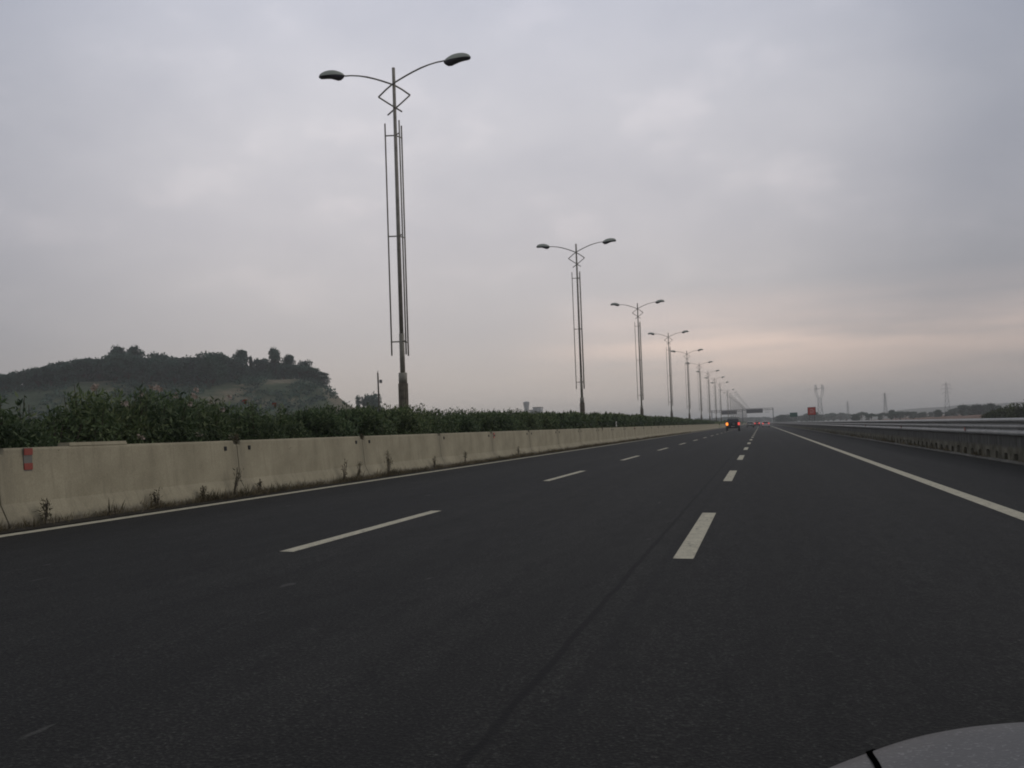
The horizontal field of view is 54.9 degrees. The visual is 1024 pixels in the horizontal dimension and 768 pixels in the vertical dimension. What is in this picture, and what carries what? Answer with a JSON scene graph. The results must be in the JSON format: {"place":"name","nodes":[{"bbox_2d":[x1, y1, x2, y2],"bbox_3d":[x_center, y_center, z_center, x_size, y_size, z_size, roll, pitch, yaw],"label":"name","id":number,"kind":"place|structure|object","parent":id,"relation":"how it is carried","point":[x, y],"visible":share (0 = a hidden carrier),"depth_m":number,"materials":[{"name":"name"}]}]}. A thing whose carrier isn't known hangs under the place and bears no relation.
{"place":"outdoors","nodes":[
{"label":"outdoors","id":0,"kind":"place"},
{"bbox_2d":[0,379,353,434],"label":"hill","id":1,"kind":"structure","parent":0,"point":[220,391],"depth_m":290.20,"materials":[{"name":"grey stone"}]},
{"bbox_2d":[0,375,16,388],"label":"broadleaf tree","id":2,"kind":"object","parent":1,"relation":"on","point":[6,382],"visible":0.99,"depth_m":286.68,"materials":[{"name":"green plant"}]},
{"bbox_2d":[25,367,41,386],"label":"broadleaf tree","id":3,"kind":"object","parent":1,"relation":"on","point":[32,377],"visible":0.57,"depth_m":293.83,"materials":[{"name":"green plant"}]},
{"bbox_2d":[38,364,65,386],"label":"broadleaf tree","id":4,"kind":"object","parent":1,"relation":"on","point":[51,375],"visible":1,"depth_m":287.96,"materials":[{"name":"green plant"}]},
{"bbox_2d":[56,361,74,382],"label":"broadleaf tree","id":5,"kind":"object","parent":1,"relation":"on","point":[66,367],"visible":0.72,"depth_m":293.71,"materials":[{"name":"green plant"}]},
{"bbox_2d":[71,358,93,380],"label":"broadleaf tree","id":6,"kind":"object","parent":1,"relation":"on","point":[80,368],"visible":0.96,"depth_m":308.09,"materials":[{"name":"green plant"}]},
{"bbox_2d":[88,360,104,380],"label":"broadleaf tree","id":7,"kind":"object","parent":1,"relation":"on","point":[93,370],"visible":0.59,"depth_m":310.34,"materials":[{"name":"green plant"}]},
{"bbox_2d":[97,356,111,380],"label":"broadleaf tree","id":8,"kind":"object","parent":1,"relation":"on","point":[100,362],"visible":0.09,"depth_m":308.17,"materials":[{"name":"green plant"}]},
{"bbox_2d":[101,353,131,381],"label":"broadleaf tree","id":9,"kind":"object","parent":1,"relation":"on","point":[121,358],"visible":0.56,"depth_m":301.67,"materials":[{"name":"green plant"}]},
{"bbox_2d":[108,344,126,376],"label":"broadleaf tree","id":10,"kind":"object","parent":1,"relation":"on","point":[118,350],"visible":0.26,"depth_m":325.79,"materials":[{"name":"green plant"}]},
{"bbox_2d":[126,345,145,377],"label":"broadleaf tree","id":11,"kind":"object","parent":1,"relation":"on","point":[135,351],"visible":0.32,"depth_m":326.82,"materials":[{"name":"green plant"}]},
{"bbox_2d":[131,356,156,385],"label":"broadleaf tree","id":12,"kind":"object","parent":1,"relation":"on","point":[145,371],"visible":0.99,"depth_m":297.39,"materials":[{"name":"green plant"}]},
{"bbox_2d":[154,358,178,378],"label":"broadleaf tree","id":13,"kind":"object","parent":1,"relation":"on","point":[160,371],"visible":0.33,"depth_m":309.75,"materials":[{"name":"green plant"}]},
{"bbox_2d":[0,371,355,423],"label":"hill scrub","id":14,"kind":"object","parent":1,"relation":"on","point":[191,382],"visible":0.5,"depth_m":295.94,"materials":[{"name":"green plant"}]},
{"bbox_2d":[168,354,192,377],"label":"broadleaf tree","id":15,"kind":"object","parent":1,"relation":"on","point":[182,360],"visible":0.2,"depth_m":322.19,"materials":[{"name":"green plant"}]},
{"bbox_2d":[184,355,200,380],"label":"broadleaf tree","id":16,"kind":"object","parent":1,"relation":"on","point":[191,362],"visible":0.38,"depth_m":312.15,"materials":[{"name":"green plant"}]},
{"bbox_2d":[193,354,221,385],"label":"broadleaf tree","id":17,"kind":"object","parent":1,"relation":"on","point":[202,364],"visible":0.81,"depth_m":305.49,"materials":[{"name":"green plant"}]},
{"bbox_2d":[195,351,228,372],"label":"broadleaf tree","id":18,"kind":"object","parent":1,"relation":"on","point":[221,356],"visible":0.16,"depth_m":313.23,"materials":[{"name":"green plant"}]},
{"bbox_2d":[222,357,233,376],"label":"broadleaf tree","id":19,"kind":"object","parent":1,"relation":"on","point":[227,361],"visible":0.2,"depth_m":318.09,"materials":[{"name":"green plant"}]},
{"bbox_2d":[227,356,250,378],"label":"broadleaf tree","id":20,"kind":"object","parent":1,"relation":"on","point":[239,367],"visible":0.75,"depth_m":326.60,"materials":[{"name":"green plant"}]},
{"bbox_2d":[231,349,249,376],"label":"broadleaf tree","id":21,"kind":"object","parent":1,"relation":"on","point":[242,353],"visible":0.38,"depth_m":338.21,"materials":[{"name":"green plant"}]},
{"bbox_2d":[250,358,270,376],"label":"broadleaf tree","id":22,"kind":"object","parent":1,"relation":"on","point":[263,365],"visible":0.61,"depth_m":348.08,"materials":[{"name":"green plant"}]},
{"bbox_2d":[268,347,281,379],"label":"broadleaf tree","id":23,"kind":"object","parent":1,"relation":"on","point":[275,358],"visible":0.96,"depth_m":340.14,"materials":[{"name":"green plant"}]},
{"bbox_2d":[278,364,291,378],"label":"broadleaf tree","id":24,"kind":"object","parent":1,"relation":"on","point":[283,368],"visible":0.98,"depth_m":331.61,"materials":[{"name":"green plant"}]},
{"bbox_2d":[281,355,295,364],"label":"broadleaf tree","id":25,"kind":"object","parent":1,"relation":"on","point":[288,359],"visible":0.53,"depth_m":341.85,"materials":[{"name":"green plant"}]},
{"bbox_2d":[294,366,319,376],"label":"pine tree","id":26,"kind":"object","parent":1,"relation":"on","point":[308,369],"visible":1,"depth_m":331.59,"materials":[{"name":"green plant"}]},
{"bbox_2d":[303,371,328,377],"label":"pine tree","id":27,"kind":"object","parent":1,"relation":"on","point":[316,374],"visible":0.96,"depth_m":332.71,"materials":[{"name":"green plant"}]},
{"bbox_2d":[311,376,331,384],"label":"broadleaf tree","id":28,"kind":"object","parent":1,"relation":"on","point":[325,379],"visible":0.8,"depth_m":331.86,"materials":[{"name":"green plant"}]},
{"bbox_2d":[0,423,1023,767],"bbox_3d":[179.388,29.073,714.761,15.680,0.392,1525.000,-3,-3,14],"label":"road","id":29,"kind":"structure","parent":0,"point":[766,597],"depth_m":6.26,"materials":[{"name":"grey asphalt"}]},
{"bbox_2d":[0,440,244,527],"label":"concrete barrier","id":30,"kind":"object","parent":29,"relation":"on","point":[67,478],"visible":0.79,"depth_m":14.23,"materials":[{"name":"beige concrete"}]},
{"bbox_2d":[23,448,32,470],"bbox_3d":[-6.257,0.975,12.741,0.022,0.300,0.150,-3,-3,14],"label":"barrier reflector","id":31,"kind":"object","parent":30,"relation":"attached to","point":[27,459],"visible":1,"depth_m":12.73,"materials":[{"name":"plastic"}]},
{"bbox_2d":[233,436,368,494],"bbox_3d":[-4.365,1.634,20.681,0.570,1.000,5.776,-3,-3,14],"label":"concrete barrier","id":32,"kind":"object","parent":29,"relation":"on","point":[268,462],"visible":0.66,"depth_m":20.07,"materials":[{"name":"grey concrete"}]},
{"bbox_2d":[0,427,725,533],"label":"gutter dirt","id":33,"kind":"structure","parent":29,"relation":"on","point":[94,518],"depth_m":15.52,"materials":[{"name":"soil"}]},
{"bbox_2d":[35,498,52,523],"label":"weed","id":34,"kind":"object","parent":33,"relation":"on","point":[45,506],"visible":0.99,"depth_m":12.71,"materials":[{"name":"green plant"}]},
{"bbox_2d":[149,486,161,507],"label":"weed","id":35,"kind":"object","parent":33,"relation":"on","point":[155,499],"visible":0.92,"depth_m":15.02,"materials":[{"name":"green plant"}]},
{"bbox_2d":[230,467,243,493],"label":"weed","id":36,"kind":"object","parent":33,"relation":"on","point":[236,481],"visible":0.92,"depth_m":17.36,"materials":[{"name":"green plant"}]},
{"bbox_2d":[0,432,690,530],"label":"roadside weeds","id":37,"kind":"object","parent":33,"relation":"on","point":[222,496],"visible":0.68,"depth_m":18.72,"materials":[{"name":"green plant"}]},
{"bbox_2d":[726,418,739,430],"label":"off road car","id":38,"kind":"object","parent":29,"relation":"on","point":[732,423],"visible":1,"depth_m":144.33,"materials":[{"name":"green paint"}]},
{"bbox_2d":[774,424,1023,464],"bbox_3d":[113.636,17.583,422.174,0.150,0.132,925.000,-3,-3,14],"label":"kerb","id":39,"kind":"structure","parent":29,"relation":"on","point":[992,458],"depth_m":36.35,"materials":[{"name":"concrete"}]},
{"bbox_2d":[769,423,1023,461],"bbox_3d":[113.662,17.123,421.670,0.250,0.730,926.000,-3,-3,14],"label":"parapet wall","id":40,"kind":"structure","parent":39,"relation":"on","point":[1004,447],"depth_m":36.89,"materials":[{"name":"concrete"}]},
{"bbox_2d":[769,418,1023,435],"bbox_3d":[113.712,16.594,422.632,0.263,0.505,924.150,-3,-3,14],"label":"guard rail","id":41,"kind":"object","parent":40,"relation":"on","point":[1004,426],"visible":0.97,"depth_m":36.56,"materials":[{"name":"metal"}]},
{"bbox_2d":[826,431,1023,462],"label":"kerb weeds","id":42,"kind":"object","parent":39,"relation":"on","point":[909,443],"visible":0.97,"depth_m":42.31,"materials":[{"name":"green plant"}]},
{"bbox_2d":[830,722,1023,767],"bbox_3d":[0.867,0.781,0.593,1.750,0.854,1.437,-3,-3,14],"label":"car","id":43,"kind":"object","parent":29,"relation":"on","point":[994,746],"visible":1,"depth_m":1.13,"materials":[{"name":"grey paint"}]},
{"bbox_2d":[0,0,1023,418],"label":"sky","id":44,"kind":"structure","parent":0,"point":[828,193],"materials":[{"name":"grey"}]},
{"bbox_2d":[713,402,1023,422],"bbox_3d":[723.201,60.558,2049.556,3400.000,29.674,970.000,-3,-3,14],"label":"hills","id":45,"kind":"structure","parent":0,"point":[927,410],"depth_m":1769.34,"materials":[{"name":"green plant"}]},
{"bbox_2d":[864,415,981,420],"bbox_3d":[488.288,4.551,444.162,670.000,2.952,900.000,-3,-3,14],"label":"earth bank","id":46,"kind":"structure","parent":0,"point":[956,417],"depth_m":401.88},
{"bbox_2d":[987,405,1011,417],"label":"roadside bush","id":47,"kind":"object","parent":46,"relation":"on","point":[998,413],"visible":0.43,"depth_m":139.28,"materials":[{"name":"green plant"}]},
{"bbox_2d":[1005,403,1023,417],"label":"roadside bush","id":48,"kind":"object","parent":46,"relation":"on","point":[1014,411],"visible":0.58,"depth_m":132.56,"materials":[{"name":"green plant"}]},
{"label":"ground","id":49,"kind":"structure","parent":0,"visible":0},
{"bbox_2d":[360,392,383,410],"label":"broadleaf tree","id":50,"kind":"object","parent":49,"relation":"on","point":[371,400],"visible":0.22,"depth_m":344.63,"materials":[{"name":"green plant"}]},
{"bbox_2d":[777,414,792,421],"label":"broadleaf tree","id":51,"kind":"object","parent":49,"relation":"on","point":[783,418],"visible":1,"depth_m":635.22,"materials":[{"name":"green plant"}]},
{"bbox_2d":[957,405,969,415],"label":"broadleaf tree","id":52,"kind":"object","parent":49,"relation":"on","point":[962,411],"visible":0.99,"depth_m":412.53,"materials":[{"name":"green plant"}]},
{"bbox_2d":[970,403,982,414],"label":"broadleaf tree","id":53,"kind":"object","parent":49,"relation":"on","point":[974,409],"visible":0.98,"depth_m":392.12,"materials":[{"name":"green plant"}]},
{"bbox_2d":[979,404,989,414],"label":"broadleaf tree","id":54,"kind":"object","parent":49,"relation":"on","point":[984,408],"visible":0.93,"depth_m":390.44,"materials":[{"name":"green plant"}]},
{"label":"median soil","id":55,"kind":"structure","parent":0,"visible":0},
{"bbox_2d":[0,507,7,529],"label":"concrete barrier","id":56,"kind":"object","parent":55,"relation":"on","point":[2,516],"visible":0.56,"depth_m":12.12,"materials":[{"name":"concrete"}]},
{"bbox_2d":[0,391,63,450],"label":"oleander bush","id":57,"kind":"object","parent":55,"relation":"on","point":[11,425],"visible":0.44,"depth_m":13.37,"materials":[{"name":"green plant"}]},
{"bbox_2d":[3,400,123,446],"bbox_3d":[-7.077,1.159,14.640,2.104,1.811,2.659,-3,-3,26],"label":"oleander bush","id":58,"kind":"object","parent":55,"relation":"on","point":[53,425],"visible":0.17,"depth_m":14.95,"materials":[{"name":"green plant"}]},
{"bbox_2d":[58,381,174,444],"bbox_3d":[-6.623,1.024,16.172,1.967,2.125,2.334,-3,-3,23],"label":"oleander bush","id":59,"kind":"object","parent":55,"relation":"on","point":[133,433],"visible":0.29,"depth_m":15.89,"materials":[{"name":"green plant"}]},
{"bbox_2d":[122,383,216,442],"bbox_3d":[-6.219,1.063,17.485,1.967,2.145,2.334,-2,-3,2],"label":"oleander bush","id":60,"kind":"object","parent":55,"relation":"on","point":[185,427],"visible":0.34,"depth_m":17.12,"materials":[{"name":"green plant"}]},
{"bbox_2d":[161,391,247,441],"bbox_3d":[-5.998,1.165,18.763,1.967,2.045,2.334,-2,-3,4],"label":"oleander bush","id":61,"kind":"object","parent":55,"relation":"on","point":[222,427],"visible":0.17,"depth_m":18.47,"materials":[{"name":"green plant"}]},
{"bbox_2d":[197,399,291,439],"bbox_3d":[-5.559,1.270,20.138,2.282,1.931,2.428,-2,-3,5],"label":"oleander bush","id":62,"kind":"object","parent":55,"relation":"on","point":[256,428],"visible":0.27,"depth_m":19.85,"materials":[{"name":"green plant"}]},
{"bbox_2d":[218,403,316,438],"bbox_3d":[-5.256,1.343,21.490,2.282,1.891,2.428,-3,-3,16],"label":"oleander bush","id":63,"kind":"object","parent":55,"relation":"on","point":[286,425],"visible":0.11,"depth_m":21.22,"materials":[{"name":"green plant"}]},
{"bbox_2d":[271,404,352,437],"bbox_3d":[-4.812,1.390,23.022,2.172,1.914,2.046,-3,-3,22],"label":"oleander bush","id":64,"kind":"object","parent":55,"relation":"on","point":[316,422],"visible":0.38,"depth_m":22.66,"materials":[{"name":"green plant"}]},
{"bbox_2d":[294,401,361,436],"bbox_3d":[-4.683,1.432,24.073,2.104,2.017,2.659,-2,-3,5],"label":"oleander bush","id":65,"kind":"object","parent":55,"relation":"on","point":[339,410],"visible":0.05,"depth_m":24.38,"materials":[{"name":"green plant"}]},
{"bbox_2d":[334,403,391,436],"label":"oleander bush","id":66,"kind":"object","parent":55,"relation":"on","point":[370,423],"visible":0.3,"depth_m":25.43,"materials":[{"name":"green plant"}]},
{"bbox_2d":[354,402,401,434],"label":"oleander bush","id":67,"kind":"object","parent":55,"relation":"on","point":[388,420],"visible":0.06,"depth_m":27.15,"materials":[{"name":"green plant"}]},
{"bbox_2d":[319,53,470,408],"bbox_3d":[-3.604,-3.886,31.651,5.200,13.114,0.609,-3,-3,14],"label":"lamp post","id":68,"kind":"object","parent":55,"relation":"on","point":[453,59],"visible":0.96,"depth_m":31.60,"materials":[{"name":"metal"}]},
{"bbox_2d":[377,403,426,434],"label":"oleander bush","id":69,"kind":"object","parent":55,"relation":"on","point":[408,420],"visible":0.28,"depth_m":28.15,"materials":[{"name":"green plant"}]},
{"bbox_2d":[360,433,445,476],"bbox_3d":[-2.946,1.853,26.300,0.570,1.000,5.776,-3,-3,14],"label":"concrete barrier","id":70,"kind":"object","parent":55,"relation":"on","point":[411,451],"visible":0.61,"depth_m":25.86,"materials":[{"name":"grey concrete"}]},
{"bbox_2d":[398,402,436,433],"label":"oleander bush","id":71,"kind":"object","parent":55,"relation":"on","point":[422,416],"visible":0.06,"depth_m":29.86,"materials":[{"name":"green plant"}]},
{"bbox_2d":[414,407,449,433],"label":"oleander bush","id":72,"kind":"object","parent":55,"relation":"on","point":[438,427],"visible":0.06,"depth_m":31.02,"materials":[{"name":"green plant"}]},
{"bbox_2d":[414,406,463,433],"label":"oleander bush","id":73,"kind":"object","parent":55,"relation":"on","point":[451,422],"visible":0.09,"depth_m":32.44,"materials":[{"name":"green plant"}]},
{"bbox_2d":[438,410,480,432],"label":"oleander bush","id":74,"kind":"object","parent":55,"relation":"on","point":[468,423],"visible":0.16,"depth_m":33.50,"materials":[{"name":"green plant"}]},
{"bbox_2d":[450,407,482,431],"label":"oleander bush","id":75,"kind":"object","parent":55,"relation":"on","point":[473,417],"visible":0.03,"depth_m":35.43,"materials":[{"name":"green plant"}]},
{"bbox_2d":[437,432,496,466],"bbox_3d":[-1.527,2.072,31.919,0.570,1.000,5.776,-3,-3,14],"label":"concrete barrier","id":76,"kind":"object","parent":55,"relation":"on","point":[476,446],"visible":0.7,"depth_m":31.50,"materials":[{"name":"grey concrete"}]},
{"bbox_2d":[465,409,498,431],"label":"oleander bush","id":77,"kind":"object","parent":55,"relation":"on","point":[488,424],"visible":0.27,"depth_m":36.35,"materials":[{"name":"green plant"}]},
{"bbox_2d":[485,408,510,430],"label":"oleander bush","id":78,"kind":"object","parent":55,"relation":"on","point":[501,420],"visible":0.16,"depth_m":37.62,"materials":[{"name":"green plant"}]},
{"bbox_2d":[493,409,519,430],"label":"oleander bush","id":79,"kind":"object","parent":55,"relation":"on","point":[508,417],"visible":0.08,"depth_m":39.08,"materials":[{"name":"green plant"}]},
{"bbox_2d":[490,430,532,457],"bbox_3d":[-0.107,2.291,37.539,0.570,1.000,5.776,-3,-3,14],"label":"concrete barrier","id":80,"kind":"object","parent":55,"relation":"on","point":[506,443],"visible":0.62,"depth_m":37.11,"materials":[{"name":"grey concrete"}]},
{"bbox_2d":[499,408,527,430],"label":"oleander bush","id":81,"kind":"object","parent":55,"relation":"on","point":[522,424],"visible":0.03,"depth_m":41.88,"materials":[{"name":"green plant"}]},
{"bbox_2d":[510,409,540,430],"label":"oleander bush","id":82,"kind":"object","parent":55,"relation":"on","point":[531,420],"visible":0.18,"depth_m":42.93,"materials":[{"name":"green plant"}]},
{"bbox_2d":[521,411,543,429],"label":"oleander bush","id":83,"kind":"object","parent":55,"relation":"on","point":[539,416],"visible":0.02,"depth_m":44.73,"materials":[{"name":"green plant"}]},
{"bbox_2d":[531,410,554,429],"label":"oleander bush","id":84,"kind":"object","parent":55,"relation":"on","point":[546,422],"visible":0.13,"depth_m":45.73,"materials":[{"name":"green plant"}]},
{"bbox_2d":[528,429,560,452],"bbox_3d":[1.312,2.510,43.158,0.570,1.000,5.776,-3,-3,14],"label":"concrete barrier","id":85,"kind":"object","parent":55,"relation":"on","point":[542,440],"visible":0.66,"depth_m":42.75,"materials":[{"name":"beige concrete"}]},
{"bbox_2d":[538,411,570,428],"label":"oleander bush","id":86,"kind":"object","parent":55,"relation":"on","point":[563,420],"visible":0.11,"depth_m":49.76,"materials":[{"name":"green plant"}]},
{"bbox_2d":[556,429,582,449],"bbox_3d":[2.732,2.729,48.778,0.570,1.000,5.776,-3,-3,14],"label":"concrete barrier","id":87,"kind":"object","parent":55,"relation":"on","point":[568,438],"visible":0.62,"depth_m":48.39,"materials":[{"name":"beige concrete"}]},
{"bbox_2d":[562,411,584,428],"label":"oleander bush","id":88,"kind":"object","parent":55,"relation":"on","point":[576,422],"visible":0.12,"depth_m":53.87,"materials":[{"name":"green plant"}]},
{"bbox_2d":[561,410,590,428],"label":"oleander bush","id":89,"kind":"object","parent":55,"relation":"on","point":[584,418],"visible":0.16,"depth_m":55.16,"materials":[{"name":"green plant"}]},
{"bbox_2d":[536,238,615,412],"bbox_3d":[4.350,-2.659,63.139,5.200,13.114,0.609,-3,-3,14],"label":"lamp post","id":90,"kind":"object","parent":55,"relation":"on","point":[582,380],"visible":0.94,"depth_m":63.08,"materials":[{"name":"grey metal"}]},
{"bbox_2d":[579,428,599,444],"bbox_3d":[4.151,2.948,54.397,0.570,1.000,5.776,-3,-3,14],"label":"concrete barrier","id":91,"kind":"object","parent":55,"relation":"on","point":[588,436],"visible":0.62,"depth_m":54.16,"materials":[{"name":"beige concrete"}]},
{"bbox_2d":[588,412,613,427],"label":"oleander bush","id":92,"kind":"object","parent":55,"relation":"on","point":[606,422],"visible":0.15,"depth_m":63.18,"materials":[{"name":"green plant"}]},
{"bbox_2d":[597,428,614,443],"bbox_3d":[5.571,3.167,60.016,0.570,1.000,5.776,-3,-3,14],"label":"concrete barrier","id":93,"kind":"object","parent":55,"relation":"on","point":[605,435],"visible":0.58,"depth_m":59.78,"materials":[{"name":"beige concrete"}]},
{"bbox_2d":[604,413,622,426],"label":"oleander bush","id":94,"kind":"object","parent":55,"relation":"on","point":[615,418],"visible":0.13,"depth_m":67.31,"materials":[{"name":"green plant"}]},
{"bbox_2d":[612,427,626,441],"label":"concrete barrier","id":95,"kind":"object","parent":55,"relation":"on","point":[618,433],"visible":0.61,"depth_m":65.38,"materials":[{"name":"beige concrete"}]},
{"bbox_2d":[624,427,636,440],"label":"concrete barrier","id":96,"kind":"object","parent":55,"relation":"on","point":[630,433],"visible":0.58,"depth_m":70.99,"materials":[{"name":"beige concrete"}]},
{"bbox_2d":[610,300,664,415],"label":"lamp post","id":97,"kind":"object","parent":55,"relation":"on","point":[641,395],"visible":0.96,"depth_m":94.58,"materials":[{"name":"grey metal"}]},
{"bbox_2d":[635,426,644,438],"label":"concrete barrier","id":98,"kind":"object","parent":55,"relation":"on","point":[639,432],"visible":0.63,"depth_m":76.71,"materials":[{"name":"beige concrete"}]},
{"bbox_2d":[643,426,652,436],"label":"concrete barrier","id":99,"kind":"object","parent":55,"relation":"on","point":[647,431],"visible":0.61,"depth_m":82.42,"materials":[{"name":"beige concrete"}]},
{"bbox_2d":[648,330,688,416],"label":"lamp post","id":100,"kind":"object","parent":55,"relation":"on","point":[670,368],"visible":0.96,"depth_m":126.08,"materials":[{"name":"grey metal"}]},
{"bbox_2d":[671,349,702,418],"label":"lamp post","id":101,"kind":"object","parent":55,"relation":"on","point":[687,364],"visible":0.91,"depth_m":157.54,"materials":[{"name":"grey metal"}]},
{"bbox_2d":[685,361,712,419],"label":"lamp post","id":102,"kind":"object","parent":55,"relation":"on","point":[700,385],"visible":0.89,"depth_m":189.05,"materials":[{"name":"grey metal"}]},
{"bbox_3d":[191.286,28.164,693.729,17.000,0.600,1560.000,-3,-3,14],"label":"embankment","id":103,"kind":"structure","parent":0,"visible":0},
{"bbox_2d":[711,408,773,421],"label":"sign gantry","id":104,"kind":"object","parent":103,"relation":"on","point":[753,410],"visible":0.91,"depth_m":582.70,"materials":[{"name":"metal"}]},
{"bbox_2d":[807,407,815,420],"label":"road sign","id":105,"kind":"object","parent":103,"relation":"on","point":[811,410],"visible":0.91,"depth_m":168.49,"materials":[{"name":"metal"}]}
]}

